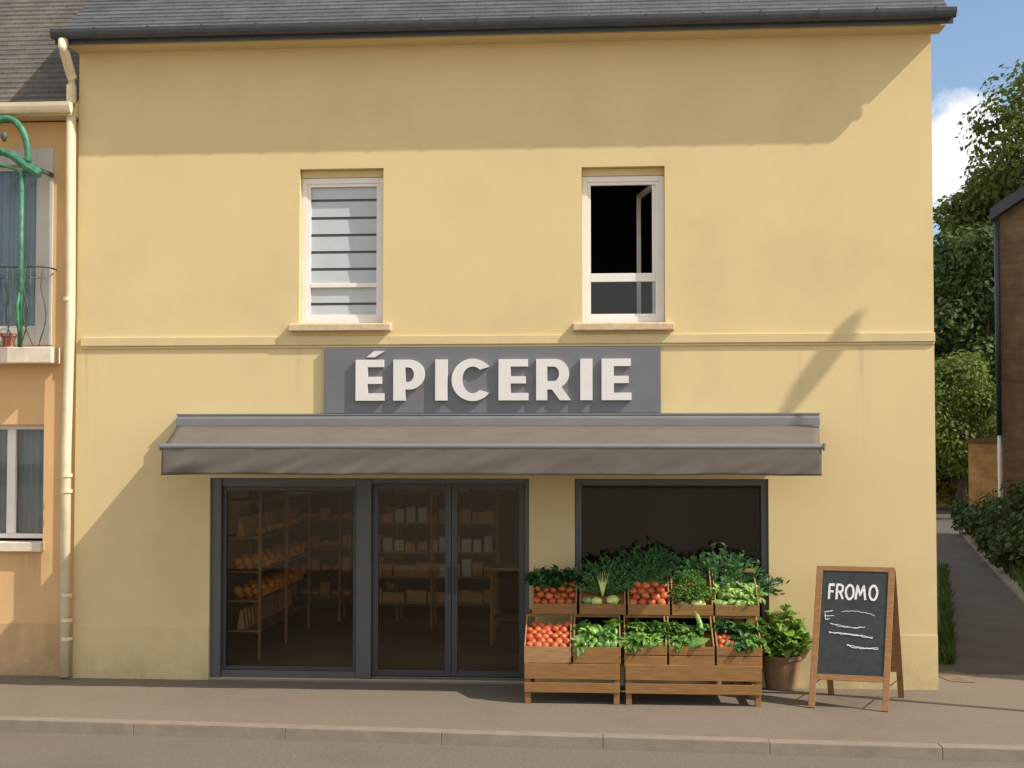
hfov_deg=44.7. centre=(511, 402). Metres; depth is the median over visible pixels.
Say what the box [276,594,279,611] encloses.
paper bag
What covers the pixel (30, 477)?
curtain
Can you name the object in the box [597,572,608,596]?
celery stalk
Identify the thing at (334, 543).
loaf
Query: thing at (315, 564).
cardboard box
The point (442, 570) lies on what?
carton
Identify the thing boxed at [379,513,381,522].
cardboard box
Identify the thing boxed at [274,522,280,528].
orange
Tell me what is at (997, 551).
shrub
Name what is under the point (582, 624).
lettuce sprig
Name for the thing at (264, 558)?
orange
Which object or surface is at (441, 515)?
cardboard box
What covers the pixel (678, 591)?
herb bunch
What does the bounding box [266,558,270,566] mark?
orange
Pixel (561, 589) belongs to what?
tomato
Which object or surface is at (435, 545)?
carton
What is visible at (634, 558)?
frond bunch
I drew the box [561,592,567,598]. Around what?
tomato
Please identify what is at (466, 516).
cardboard box
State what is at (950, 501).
shrub
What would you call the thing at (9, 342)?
flower pot
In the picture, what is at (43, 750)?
road
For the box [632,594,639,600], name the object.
tomato
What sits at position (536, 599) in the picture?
tomato
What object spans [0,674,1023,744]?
pavement
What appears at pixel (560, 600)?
tomato
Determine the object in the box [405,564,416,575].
cardboard box
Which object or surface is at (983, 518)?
shrub
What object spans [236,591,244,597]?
orange
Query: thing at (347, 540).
cardboard box
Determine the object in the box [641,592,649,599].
tomato
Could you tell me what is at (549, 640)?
tomato
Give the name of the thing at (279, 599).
paper bag
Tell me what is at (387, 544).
carton
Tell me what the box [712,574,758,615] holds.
produce crate
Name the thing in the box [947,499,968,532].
shrub
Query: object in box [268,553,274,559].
orange
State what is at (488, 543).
carton
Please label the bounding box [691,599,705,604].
squash
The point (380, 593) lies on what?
cardboard box
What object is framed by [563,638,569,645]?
tomato
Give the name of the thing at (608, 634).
lettuce sprig
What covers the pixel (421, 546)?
cardboard box
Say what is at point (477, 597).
cardboard box
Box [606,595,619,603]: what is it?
cabbage
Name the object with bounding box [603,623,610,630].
green pepper
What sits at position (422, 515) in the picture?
carton
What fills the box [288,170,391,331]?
window
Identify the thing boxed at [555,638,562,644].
tomato
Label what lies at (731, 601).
green pepper
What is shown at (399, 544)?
carton
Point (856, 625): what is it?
chalkboard sign
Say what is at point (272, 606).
paper bag
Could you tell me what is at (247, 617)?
paper bag
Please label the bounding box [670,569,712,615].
produce crate
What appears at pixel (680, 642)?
leaf bunch
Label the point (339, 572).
goods shelf
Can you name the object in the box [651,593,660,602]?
tomato
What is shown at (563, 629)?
tomato
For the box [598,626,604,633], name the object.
green pepper
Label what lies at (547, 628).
tomato
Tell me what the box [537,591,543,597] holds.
tomato
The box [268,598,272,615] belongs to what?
paper bag
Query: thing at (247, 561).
orange
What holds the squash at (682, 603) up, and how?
in the produce crate at (700, 610)
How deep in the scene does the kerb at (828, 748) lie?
11.51 m
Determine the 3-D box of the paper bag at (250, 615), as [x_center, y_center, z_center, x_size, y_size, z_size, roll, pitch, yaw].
[-3.347,2.712,15.813,0.100,0.240,0.140,0,-2,-3]
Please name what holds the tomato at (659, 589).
in the produce crate at (648, 609)
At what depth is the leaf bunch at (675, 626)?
13.06 m
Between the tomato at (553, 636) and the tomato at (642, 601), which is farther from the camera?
the tomato at (642, 601)
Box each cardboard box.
[311,536,319,546]
[311,558,319,570]
[320,581,330,595]
[321,508,330,519]
[342,534,352,547]
[342,555,352,570]
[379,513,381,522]
[379,535,384,547]
[379,556,384,562]
[379,562,382,575]
[379,586,382,600]
[382,513,393,522]
[382,562,393,575]
[382,591,393,601]
[386,508,395,519]
[393,592,404,601]
[394,564,405,575]
[405,542,414,551]
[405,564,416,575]
[406,589,416,601]
[416,562,427,576]
[416,590,426,601]
[417,541,426,551]
[427,563,439,576]
[428,513,438,522]
[428,591,438,601]
[438,591,444,601]
[439,509,444,522]
[458,512,461,522]
[461,509,471,522]
[461,590,472,601]
[472,562,483,576]
[472,592,482,602]
[473,512,483,522]
[483,589,489,601]
[484,511,494,522]
[484,566,489,576]
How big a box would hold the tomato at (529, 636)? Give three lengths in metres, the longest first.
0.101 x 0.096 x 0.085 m
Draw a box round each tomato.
[526,633,533,640]
[531,622,537,627]
[533,596,540,602]
[533,641,541,645]
[534,632,541,639]
[535,585,540,591]
[536,636,545,642]
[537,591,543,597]
[538,621,545,628]
[538,629,545,634]
[541,586,548,593]
[542,626,550,630]
[542,642,549,646]
[545,592,553,599]
[546,638,552,644]
[549,587,556,593]
[549,598,555,602]
[550,633,557,639]
[550,641,558,646]
[552,626,558,632]
[554,593,560,599]
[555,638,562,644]
[557,597,564,603]
[558,586,565,592]
[560,627,567,632]
[560,633,566,639]
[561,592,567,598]
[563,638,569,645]
[564,622,569,628]
[565,599,572,603]
[566,587,573,593]
[569,592,575,598]
[627,587,636,595]
[629,599,637,603]
[632,580,640,588]
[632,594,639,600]
[637,587,645,595]
[638,598,646,603]
[641,582,650,589]
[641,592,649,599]
[646,587,655,595]
[647,599,655,603]
[651,581,659,588]
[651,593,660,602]
[655,586,664,593]
[657,598,665,603]
[660,592,669,599]
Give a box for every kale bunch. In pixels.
[524,567,554,590]
[545,564,570,587]
[558,567,586,585]
[707,617,734,633]
[720,621,748,634]
[726,629,756,652]
[735,629,770,652]
[736,620,768,637]
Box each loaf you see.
[311,588,318,594]
[320,540,330,546]
[321,565,329,570]
[331,540,341,546]
[332,565,337,570]
[332,589,337,594]
[342,513,352,519]
[342,589,352,595]
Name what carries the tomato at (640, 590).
in the produce crate at (648, 609)
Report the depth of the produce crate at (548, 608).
13.34 m
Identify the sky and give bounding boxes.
[931,0,1023,265]
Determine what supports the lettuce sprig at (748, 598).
in the produce crate at (738, 610)
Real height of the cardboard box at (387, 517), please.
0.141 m
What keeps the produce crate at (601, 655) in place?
on the display stand at (534, 671)
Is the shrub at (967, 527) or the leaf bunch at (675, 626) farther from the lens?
the shrub at (967, 527)
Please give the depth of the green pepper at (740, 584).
13.46 m
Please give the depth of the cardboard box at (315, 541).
18.91 m
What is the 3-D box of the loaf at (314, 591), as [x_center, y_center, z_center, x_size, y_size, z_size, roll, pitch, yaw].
[-3.008,2.886,18.944,0.154,0.108,0.205,0,-2,-5]
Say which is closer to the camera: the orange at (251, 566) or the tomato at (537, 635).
the tomato at (537, 635)
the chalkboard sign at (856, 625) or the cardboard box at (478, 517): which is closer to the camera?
the chalkboard sign at (856, 625)
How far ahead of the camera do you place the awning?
12.93 m
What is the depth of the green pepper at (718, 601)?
13.25 m
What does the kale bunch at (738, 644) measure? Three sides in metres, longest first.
0.359 x 0.354 x 0.190 m
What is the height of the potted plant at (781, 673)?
0.946 m
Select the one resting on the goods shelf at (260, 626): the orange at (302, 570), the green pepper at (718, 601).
the orange at (302, 570)
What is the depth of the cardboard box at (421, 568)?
18.14 m
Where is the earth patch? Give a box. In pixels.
[938,671,975,681]
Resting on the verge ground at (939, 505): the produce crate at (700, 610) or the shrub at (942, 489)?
the shrub at (942, 489)
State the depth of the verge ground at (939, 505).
53.89 m
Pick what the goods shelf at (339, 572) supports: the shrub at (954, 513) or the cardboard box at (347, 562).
the cardboard box at (347, 562)
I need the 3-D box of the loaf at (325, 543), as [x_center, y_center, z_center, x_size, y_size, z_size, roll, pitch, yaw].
[-2.841,2.156,18.956,0.168,0.119,0.225,0,-2,3]
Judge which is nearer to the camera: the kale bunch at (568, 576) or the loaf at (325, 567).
the kale bunch at (568, 576)
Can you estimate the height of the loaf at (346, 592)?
0.112 m
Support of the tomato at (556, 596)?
in the produce crate at (548, 608)
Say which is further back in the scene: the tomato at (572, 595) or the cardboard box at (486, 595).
the cardboard box at (486, 595)
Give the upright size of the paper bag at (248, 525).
0.240 m
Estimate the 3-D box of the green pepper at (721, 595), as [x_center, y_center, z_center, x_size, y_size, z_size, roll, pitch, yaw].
[2.238,2.072,13.342,0.081,0.082,0.168,38,-25,9]
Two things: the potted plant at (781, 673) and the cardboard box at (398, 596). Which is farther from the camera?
the cardboard box at (398, 596)
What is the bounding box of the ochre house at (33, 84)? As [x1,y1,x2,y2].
[0,0,89,675]
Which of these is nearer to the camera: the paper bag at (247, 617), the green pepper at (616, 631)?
the green pepper at (616, 631)
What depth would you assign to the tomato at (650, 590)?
13.42 m
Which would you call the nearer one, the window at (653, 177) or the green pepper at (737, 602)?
the green pepper at (737, 602)
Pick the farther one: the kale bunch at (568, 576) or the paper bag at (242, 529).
the paper bag at (242, 529)
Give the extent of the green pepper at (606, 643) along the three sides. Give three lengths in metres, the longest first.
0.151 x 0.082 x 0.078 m
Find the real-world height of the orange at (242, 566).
0.116 m
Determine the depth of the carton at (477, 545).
18.11 m
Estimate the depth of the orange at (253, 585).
15.81 m
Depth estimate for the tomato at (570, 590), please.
13.49 m
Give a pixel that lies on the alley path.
(988, 616)
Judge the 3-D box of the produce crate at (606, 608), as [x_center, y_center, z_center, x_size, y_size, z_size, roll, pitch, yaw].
[0.983,2.038,13.508,0.492,0.471,0.415,0,-2,4]
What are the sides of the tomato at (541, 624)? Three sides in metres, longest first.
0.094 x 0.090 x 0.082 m
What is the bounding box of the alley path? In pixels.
[936,507,1023,673]
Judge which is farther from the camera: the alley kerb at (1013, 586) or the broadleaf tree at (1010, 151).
the broadleaf tree at (1010, 151)
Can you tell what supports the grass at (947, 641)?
on the alley path
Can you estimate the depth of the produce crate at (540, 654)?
12.90 m
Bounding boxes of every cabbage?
[582,597,591,603]
[591,597,602,603]
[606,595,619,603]
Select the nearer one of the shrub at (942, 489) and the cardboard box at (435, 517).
the cardboard box at (435, 517)
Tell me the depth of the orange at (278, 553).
16.48 m
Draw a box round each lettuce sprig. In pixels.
[569,619,593,635]
[571,633,593,656]
[580,625,599,637]
[597,629,614,639]
[602,618,623,634]
[712,583,732,597]
[732,590,747,599]
[742,583,767,604]
[742,594,759,609]
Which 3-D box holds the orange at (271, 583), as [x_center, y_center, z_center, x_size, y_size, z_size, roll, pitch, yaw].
[-3.131,2.365,16.172,0.111,0.118,0.118,0,-2,4]
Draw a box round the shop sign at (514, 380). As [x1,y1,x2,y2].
[324,347,660,412]
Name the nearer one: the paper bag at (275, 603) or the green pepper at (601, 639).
the green pepper at (601, 639)
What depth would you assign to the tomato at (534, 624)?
13.23 m
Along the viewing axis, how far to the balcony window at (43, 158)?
14.60 m
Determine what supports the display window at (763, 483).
in the grocery building
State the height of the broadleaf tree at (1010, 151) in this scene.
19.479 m
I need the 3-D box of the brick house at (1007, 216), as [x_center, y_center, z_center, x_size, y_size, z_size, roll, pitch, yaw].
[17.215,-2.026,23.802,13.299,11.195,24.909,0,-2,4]
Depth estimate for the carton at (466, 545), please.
18.11 m
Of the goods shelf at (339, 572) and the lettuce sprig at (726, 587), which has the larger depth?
the goods shelf at (339, 572)
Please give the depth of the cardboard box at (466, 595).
18.12 m
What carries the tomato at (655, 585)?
in the produce crate at (648, 609)
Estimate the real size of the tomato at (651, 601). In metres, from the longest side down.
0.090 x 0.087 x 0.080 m
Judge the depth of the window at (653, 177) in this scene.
14.12 m
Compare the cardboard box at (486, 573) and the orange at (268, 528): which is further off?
the cardboard box at (486, 573)
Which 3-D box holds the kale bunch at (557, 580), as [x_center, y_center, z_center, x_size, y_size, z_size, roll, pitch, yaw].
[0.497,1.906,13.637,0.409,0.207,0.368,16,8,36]
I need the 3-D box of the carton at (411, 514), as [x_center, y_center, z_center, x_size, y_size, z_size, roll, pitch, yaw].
[-1.478,1.650,18.267,0.123,0.222,0.100,0,-2,6]
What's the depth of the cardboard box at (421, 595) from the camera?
18.09 m
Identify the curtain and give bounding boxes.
[0,172,36,325]
[0,429,43,532]
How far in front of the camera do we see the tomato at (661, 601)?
13.28 m
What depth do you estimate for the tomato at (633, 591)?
13.43 m
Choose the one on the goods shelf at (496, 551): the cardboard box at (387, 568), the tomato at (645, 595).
the cardboard box at (387, 568)
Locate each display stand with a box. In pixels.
[524,609,619,704]
[624,610,761,706]
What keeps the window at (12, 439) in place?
in the ochre house at (33, 84)
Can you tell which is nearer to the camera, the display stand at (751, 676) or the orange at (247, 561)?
the display stand at (751, 676)
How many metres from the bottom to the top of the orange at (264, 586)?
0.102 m
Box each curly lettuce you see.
[617,630,643,652]
[620,618,650,632]
[633,626,664,648]
[640,620,670,631]
[645,623,676,640]
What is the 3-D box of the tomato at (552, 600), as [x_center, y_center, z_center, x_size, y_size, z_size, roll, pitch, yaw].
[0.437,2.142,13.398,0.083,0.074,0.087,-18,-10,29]
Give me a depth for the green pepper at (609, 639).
12.95 m
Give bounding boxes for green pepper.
[592,637,597,644]
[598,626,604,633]
[598,634,604,644]
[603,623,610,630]
[603,640,609,646]
[605,637,612,646]
[611,640,616,646]
[614,628,618,635]
[713,599,721,604]
[717,592,725,599]
[724,593,734,599]
[727,599,736,604]
[734,600,741,607]
[735,581,742,587]
[737,592,743,599]
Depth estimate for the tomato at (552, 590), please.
13.51 m
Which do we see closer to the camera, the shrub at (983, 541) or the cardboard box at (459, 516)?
the cardboard box at (459, 516)
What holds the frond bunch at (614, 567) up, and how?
in the produce crate at (606, 608)
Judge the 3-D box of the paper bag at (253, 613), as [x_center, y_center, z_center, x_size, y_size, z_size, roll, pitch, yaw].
[-3.337,2.716,15.958,0.100,0.240,0.140,0,-2,-1]
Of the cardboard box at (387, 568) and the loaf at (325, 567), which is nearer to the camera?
the cardboard box at (387, 568)
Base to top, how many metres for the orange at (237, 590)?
0.119 m
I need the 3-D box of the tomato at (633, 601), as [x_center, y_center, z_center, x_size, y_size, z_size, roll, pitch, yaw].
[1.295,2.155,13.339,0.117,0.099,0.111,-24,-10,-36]
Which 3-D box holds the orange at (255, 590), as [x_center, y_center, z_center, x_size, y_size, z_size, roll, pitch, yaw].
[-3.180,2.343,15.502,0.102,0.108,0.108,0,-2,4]
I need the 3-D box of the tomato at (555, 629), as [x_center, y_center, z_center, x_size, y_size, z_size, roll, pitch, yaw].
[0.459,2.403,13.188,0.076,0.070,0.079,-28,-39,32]
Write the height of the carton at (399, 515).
0.197 m
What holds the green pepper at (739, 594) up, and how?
in the produce crate at (738, 610)
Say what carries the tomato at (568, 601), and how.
in the produce crate at (548, 608)
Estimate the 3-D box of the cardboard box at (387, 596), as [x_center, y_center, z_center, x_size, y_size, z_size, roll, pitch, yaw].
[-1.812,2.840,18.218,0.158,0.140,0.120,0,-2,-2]
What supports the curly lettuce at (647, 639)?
in the produce crate at (656, 655)
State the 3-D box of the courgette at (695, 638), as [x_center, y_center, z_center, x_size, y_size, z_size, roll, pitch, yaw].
[1.948,2.461,12.893,0.210,0.052,0.049,-5,-3,32]
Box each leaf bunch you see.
[662,620,689,633]
[664,632,690,652]
[675,622,702,640]
[689,623,718,636]
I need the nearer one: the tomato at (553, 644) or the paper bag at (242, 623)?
the tomato at (553, 644)
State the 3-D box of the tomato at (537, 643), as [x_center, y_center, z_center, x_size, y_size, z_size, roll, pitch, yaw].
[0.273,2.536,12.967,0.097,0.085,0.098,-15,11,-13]
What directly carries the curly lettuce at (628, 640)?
in the produce crate at (656, 655)
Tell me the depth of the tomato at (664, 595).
13.34 m
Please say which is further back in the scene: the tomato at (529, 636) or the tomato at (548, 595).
the tomato at (548, 595)
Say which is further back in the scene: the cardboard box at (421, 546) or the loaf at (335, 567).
the loaf at (335, 567)
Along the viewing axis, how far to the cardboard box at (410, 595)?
18.18 m
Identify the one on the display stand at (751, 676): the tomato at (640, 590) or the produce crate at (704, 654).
the produce crate at (704, 654)
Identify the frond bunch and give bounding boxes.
[563,562,636,595]
[568,555,634,583]
[610,540,687,575]
[617,555,677,584]
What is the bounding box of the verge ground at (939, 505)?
[936,480,968,507]
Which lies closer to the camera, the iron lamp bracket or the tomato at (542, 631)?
the tomato at (542, 631)
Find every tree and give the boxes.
[933,59,1023,386]
[933,164,1013,467]
[933,221,1001,488]
[934,349,1001,509]
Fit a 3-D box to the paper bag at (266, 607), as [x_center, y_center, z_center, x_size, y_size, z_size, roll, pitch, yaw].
[-3.295,2.735,16.536,0.100,0.240,0.140,0,-2,15]
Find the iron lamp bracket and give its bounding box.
[0,115,53,346]
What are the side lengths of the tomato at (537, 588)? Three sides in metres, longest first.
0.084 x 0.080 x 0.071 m
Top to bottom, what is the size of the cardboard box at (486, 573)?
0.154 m
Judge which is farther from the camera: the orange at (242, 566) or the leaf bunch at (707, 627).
the orange at (242, 566)
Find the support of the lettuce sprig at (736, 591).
in the produce crate at (738, 610)
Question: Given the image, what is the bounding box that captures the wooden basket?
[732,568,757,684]
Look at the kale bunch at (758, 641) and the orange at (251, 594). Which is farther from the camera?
the orange at (251, 594)
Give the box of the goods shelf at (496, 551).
[379,490,499,628]
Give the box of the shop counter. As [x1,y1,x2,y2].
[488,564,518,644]
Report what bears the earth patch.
on the pavement
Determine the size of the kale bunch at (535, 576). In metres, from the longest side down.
0.376 x 0.361 x 0.226 m
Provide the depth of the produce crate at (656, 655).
12.82 m
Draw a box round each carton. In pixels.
[383,537,392,551]
[395,509,404,522]
[395,539,404,550]
[407,507,415,522]
[418,508,426,522]
[433,540,437,551]
[439,536,444,551]
[440,564,444,576]
[462,539,471,551]
[462,559,472,576]
[473,540,481,551]
[484,536,492,551]
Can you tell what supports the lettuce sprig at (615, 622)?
in the produce crate at (601, 655)
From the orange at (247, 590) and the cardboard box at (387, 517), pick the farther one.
the cardboard box at (387, 517)
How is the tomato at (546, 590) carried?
in the produce crate at (548, 608)
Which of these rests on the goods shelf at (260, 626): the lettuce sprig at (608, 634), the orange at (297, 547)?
the orange at (297, 547)
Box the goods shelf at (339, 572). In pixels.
[281,491,402,621]
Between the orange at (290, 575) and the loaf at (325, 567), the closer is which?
the orange at (290, 575)
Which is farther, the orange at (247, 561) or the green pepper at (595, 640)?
the orange at (247, 561)
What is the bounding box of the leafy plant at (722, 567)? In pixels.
[669,542,789,684]
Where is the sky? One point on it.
(983, 36)
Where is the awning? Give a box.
[158,413,825,475]
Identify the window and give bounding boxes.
[0,148,53,345]
[0,425,43,551]
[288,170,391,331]
[573,168,674,330]
[575,479,768,665]
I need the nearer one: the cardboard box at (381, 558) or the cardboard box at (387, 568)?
the cardboard box at (387, 568)
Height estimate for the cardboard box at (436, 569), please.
0.194 m
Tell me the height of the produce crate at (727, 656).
0.476 m
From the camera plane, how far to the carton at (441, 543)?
18.14 m
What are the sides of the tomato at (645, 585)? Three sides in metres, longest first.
0.114 x 0.113 x 0.099 m
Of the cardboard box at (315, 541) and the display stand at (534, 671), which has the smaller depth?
the display stand at (534, 671)
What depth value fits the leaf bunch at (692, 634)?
12.98 m
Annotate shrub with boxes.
[936,462,968,504]
[937,479,968,506]
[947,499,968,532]
[954,498,993,536]
[966,491,1002,534]
[973,522,1001,561]
[984,477,1023,529]
[986,515,1023,569]
[1000,509,1023,566]
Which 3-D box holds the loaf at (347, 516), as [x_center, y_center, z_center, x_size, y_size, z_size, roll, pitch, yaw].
[-2.506,1.736,18.945,0.163,0.115,0.218,0,-2,-4]
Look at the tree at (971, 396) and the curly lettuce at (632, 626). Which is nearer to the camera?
the curly lettuce at (632, 626)
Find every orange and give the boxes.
[233,586,242,594]
[234,557,241,564]
[236,561,244,568]
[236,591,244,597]
[243,557,251,565]
[243,586,250,593]
[245,561,254,569]
[246,590,253,597]
[250,554,257,559]
[250,582,257,587]
[252,586,257,594]
[262,555,267,561]
[262,583,267,590]
[265,525,271,531]
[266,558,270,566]
[267,580,275,587]
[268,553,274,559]
[273,577,281,585]
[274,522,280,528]
[274,550,281,557]
[288,572,293,579]
[290,518,297,525]
[293,544,300,551]
[299,567,305,574]
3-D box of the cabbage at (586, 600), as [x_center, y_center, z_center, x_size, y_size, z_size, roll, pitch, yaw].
[0.808,2.132,13.384,0.118,0.089,0.100,0,-2,4]
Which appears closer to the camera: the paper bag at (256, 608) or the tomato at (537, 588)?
the tomato at (537, 588)
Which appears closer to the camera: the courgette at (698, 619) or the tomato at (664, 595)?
the courgette at (698, 619)
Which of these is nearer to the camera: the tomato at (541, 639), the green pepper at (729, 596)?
the tomato at (541, 639)
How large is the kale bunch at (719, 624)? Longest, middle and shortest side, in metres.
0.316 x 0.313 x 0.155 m
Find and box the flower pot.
[0,333,16,346]
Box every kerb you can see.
[0,716,1023,762]
[961,530,1023,603]
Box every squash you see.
[677,601,688,604]
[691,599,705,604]
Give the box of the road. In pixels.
[0,731,1023,767]
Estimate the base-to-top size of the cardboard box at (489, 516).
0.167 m
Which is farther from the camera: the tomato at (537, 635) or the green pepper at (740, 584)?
the green pepper at (740, 584)
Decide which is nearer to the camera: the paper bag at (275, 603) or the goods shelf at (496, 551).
the paper bag at (275, 603)
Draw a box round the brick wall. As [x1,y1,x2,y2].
[966,438,1002,538]
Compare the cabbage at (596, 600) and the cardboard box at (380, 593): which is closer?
the cabbage at (596, 600)
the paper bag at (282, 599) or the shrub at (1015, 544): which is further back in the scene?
the shrub at (1015, 544)
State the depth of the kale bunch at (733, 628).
12.97 m
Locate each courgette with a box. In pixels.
[648,644,656,648]
[686,642,704,647]
[694,611,703,635]
[694,637,709,639]
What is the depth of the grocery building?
14.17 m
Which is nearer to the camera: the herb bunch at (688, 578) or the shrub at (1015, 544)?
the herb bunch at (688, 578)
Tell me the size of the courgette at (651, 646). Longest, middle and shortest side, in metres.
0.142 x 0.049 x 0.046 m
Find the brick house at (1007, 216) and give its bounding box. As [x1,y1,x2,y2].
[990,186,1023,519]
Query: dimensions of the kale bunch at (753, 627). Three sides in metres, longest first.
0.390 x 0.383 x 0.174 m
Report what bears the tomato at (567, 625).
in the produce crate at (540, 654)
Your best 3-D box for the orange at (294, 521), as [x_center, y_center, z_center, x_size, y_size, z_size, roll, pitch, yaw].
[-3.082,1.685,17.573,0.113,0.120,0.119,0,-2,4]
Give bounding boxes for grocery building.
[49,0,956,689]
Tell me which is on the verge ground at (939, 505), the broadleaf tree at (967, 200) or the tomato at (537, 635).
the broadleaf tree at (967, 200)
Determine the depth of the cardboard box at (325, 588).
18.87 m
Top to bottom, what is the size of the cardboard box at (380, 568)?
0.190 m
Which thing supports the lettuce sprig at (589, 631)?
in the produce crate at (601, 655)
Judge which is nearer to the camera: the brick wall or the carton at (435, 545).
the carton at (435, 545)
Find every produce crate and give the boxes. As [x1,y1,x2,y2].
[524,614,571,662]
[532,566,576,613]
[573,615,620,663]
[580,566,625,614]
[624,615,666,666]
[627,572,669,614]
[667,616,714,665]
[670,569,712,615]
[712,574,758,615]
[713,616,761,666]
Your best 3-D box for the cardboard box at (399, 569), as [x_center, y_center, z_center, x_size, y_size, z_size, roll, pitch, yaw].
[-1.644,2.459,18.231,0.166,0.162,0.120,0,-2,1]
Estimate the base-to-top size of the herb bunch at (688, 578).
0.209 m
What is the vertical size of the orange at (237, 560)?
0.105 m
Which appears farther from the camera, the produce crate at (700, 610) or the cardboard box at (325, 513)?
the cardboard box at (325, 513)
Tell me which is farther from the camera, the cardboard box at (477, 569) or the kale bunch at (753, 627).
the cardboard box at (477, 569)
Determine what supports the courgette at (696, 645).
in the produce crate at (704, 654)
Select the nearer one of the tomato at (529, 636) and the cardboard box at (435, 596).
the tomato at (529, 636)
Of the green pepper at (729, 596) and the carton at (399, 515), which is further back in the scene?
the carton at (399, 515)
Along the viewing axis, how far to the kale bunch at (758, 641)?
12.80 m
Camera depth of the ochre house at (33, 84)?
14.57 m
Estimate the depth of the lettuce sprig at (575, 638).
12.93 m
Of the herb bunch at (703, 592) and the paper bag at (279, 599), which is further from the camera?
the paper bag at (279, 599)
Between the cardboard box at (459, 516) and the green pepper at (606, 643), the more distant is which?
the cardboard box at (459, 516)
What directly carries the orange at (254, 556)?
on the goods shelf at (260, 626)
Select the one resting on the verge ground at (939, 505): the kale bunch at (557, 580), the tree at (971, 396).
the tree at (971, 396)
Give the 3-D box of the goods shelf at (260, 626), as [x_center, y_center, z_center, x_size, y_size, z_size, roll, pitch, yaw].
[-3.273,2.074,16.722,0.535,2.300,2.635,0,-2,4]
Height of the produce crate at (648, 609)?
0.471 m
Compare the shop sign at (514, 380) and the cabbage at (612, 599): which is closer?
the cabbage at (612, 599)
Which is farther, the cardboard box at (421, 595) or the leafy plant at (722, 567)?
the cardboard box at (421, 595)
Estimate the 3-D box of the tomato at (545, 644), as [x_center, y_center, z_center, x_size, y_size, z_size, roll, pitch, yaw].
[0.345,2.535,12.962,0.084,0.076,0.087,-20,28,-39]
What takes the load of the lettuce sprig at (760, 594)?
in the produce crate at (738, 610)
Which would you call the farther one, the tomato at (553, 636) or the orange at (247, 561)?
the orange at (247, 561)
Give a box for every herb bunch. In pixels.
[668,582,698,600]
[673,569,707,587]
[683,582,716,599]
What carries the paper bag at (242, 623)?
on the goods shelf at (260, 626)
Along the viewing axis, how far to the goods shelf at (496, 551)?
18.08 m
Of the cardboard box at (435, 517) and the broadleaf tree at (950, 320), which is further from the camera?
the broadleaf tree at (950, 320)
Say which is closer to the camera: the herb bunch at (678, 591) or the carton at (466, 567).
the herb bunch at (678, 591)
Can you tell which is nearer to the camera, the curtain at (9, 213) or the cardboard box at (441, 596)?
the curtain at (9, 213)
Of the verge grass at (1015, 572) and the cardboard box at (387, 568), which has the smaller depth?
the cardboard box at (387, 568)
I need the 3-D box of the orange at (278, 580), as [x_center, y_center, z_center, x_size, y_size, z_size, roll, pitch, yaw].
[-3.107,2.375,16.507,0.117,0.124,0.124,0,-2,4]
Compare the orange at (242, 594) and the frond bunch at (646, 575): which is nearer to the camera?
the frond bunch at (646, 575)
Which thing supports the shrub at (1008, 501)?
on the verge ground at (939, 505)
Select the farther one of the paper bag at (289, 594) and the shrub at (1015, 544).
the shrub at (1015, 544)
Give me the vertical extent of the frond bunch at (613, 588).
0.368 m
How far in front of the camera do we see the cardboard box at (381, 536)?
18.83 m
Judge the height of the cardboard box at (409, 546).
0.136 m
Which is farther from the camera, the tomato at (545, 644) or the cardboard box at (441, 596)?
the cardboard box at (441, 596)
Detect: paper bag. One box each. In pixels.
[237,517,247,536]
[237,609,246,629]
[243,516,251,535]
[243,607,249,627]
[247,606,252,625]
[250,604,256,623]
[253,603,257,622]
[264,599,269,617]
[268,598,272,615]
[270,596,274,613]
[273,595,277,612]
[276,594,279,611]
[278,593,281,610]
[280,592,284,608]
[288,588,291,604]
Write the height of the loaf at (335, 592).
0.094 m
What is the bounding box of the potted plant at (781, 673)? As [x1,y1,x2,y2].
[758,603,811,690]
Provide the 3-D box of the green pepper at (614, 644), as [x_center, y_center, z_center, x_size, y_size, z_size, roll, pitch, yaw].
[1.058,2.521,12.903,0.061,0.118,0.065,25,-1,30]
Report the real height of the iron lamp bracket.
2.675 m
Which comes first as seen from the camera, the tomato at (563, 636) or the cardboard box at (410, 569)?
the tomato at (563, 636)
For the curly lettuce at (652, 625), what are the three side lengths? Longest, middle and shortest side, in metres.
0.405 x 0.402 x 0.144 m
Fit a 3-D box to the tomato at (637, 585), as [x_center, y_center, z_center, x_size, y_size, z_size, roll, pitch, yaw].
[1.360,1.984,13.536,0.109,0.096,0.105,37,-23,-20]
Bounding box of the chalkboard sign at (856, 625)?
[808,565,903,711]
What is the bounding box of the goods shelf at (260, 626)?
[227,491,310,659]
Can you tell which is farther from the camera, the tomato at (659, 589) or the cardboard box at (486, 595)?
the cardboard box at (486, 595)
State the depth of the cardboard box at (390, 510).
18.84 m
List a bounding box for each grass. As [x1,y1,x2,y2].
[937,561,959,664]
[971,533,1023,592]

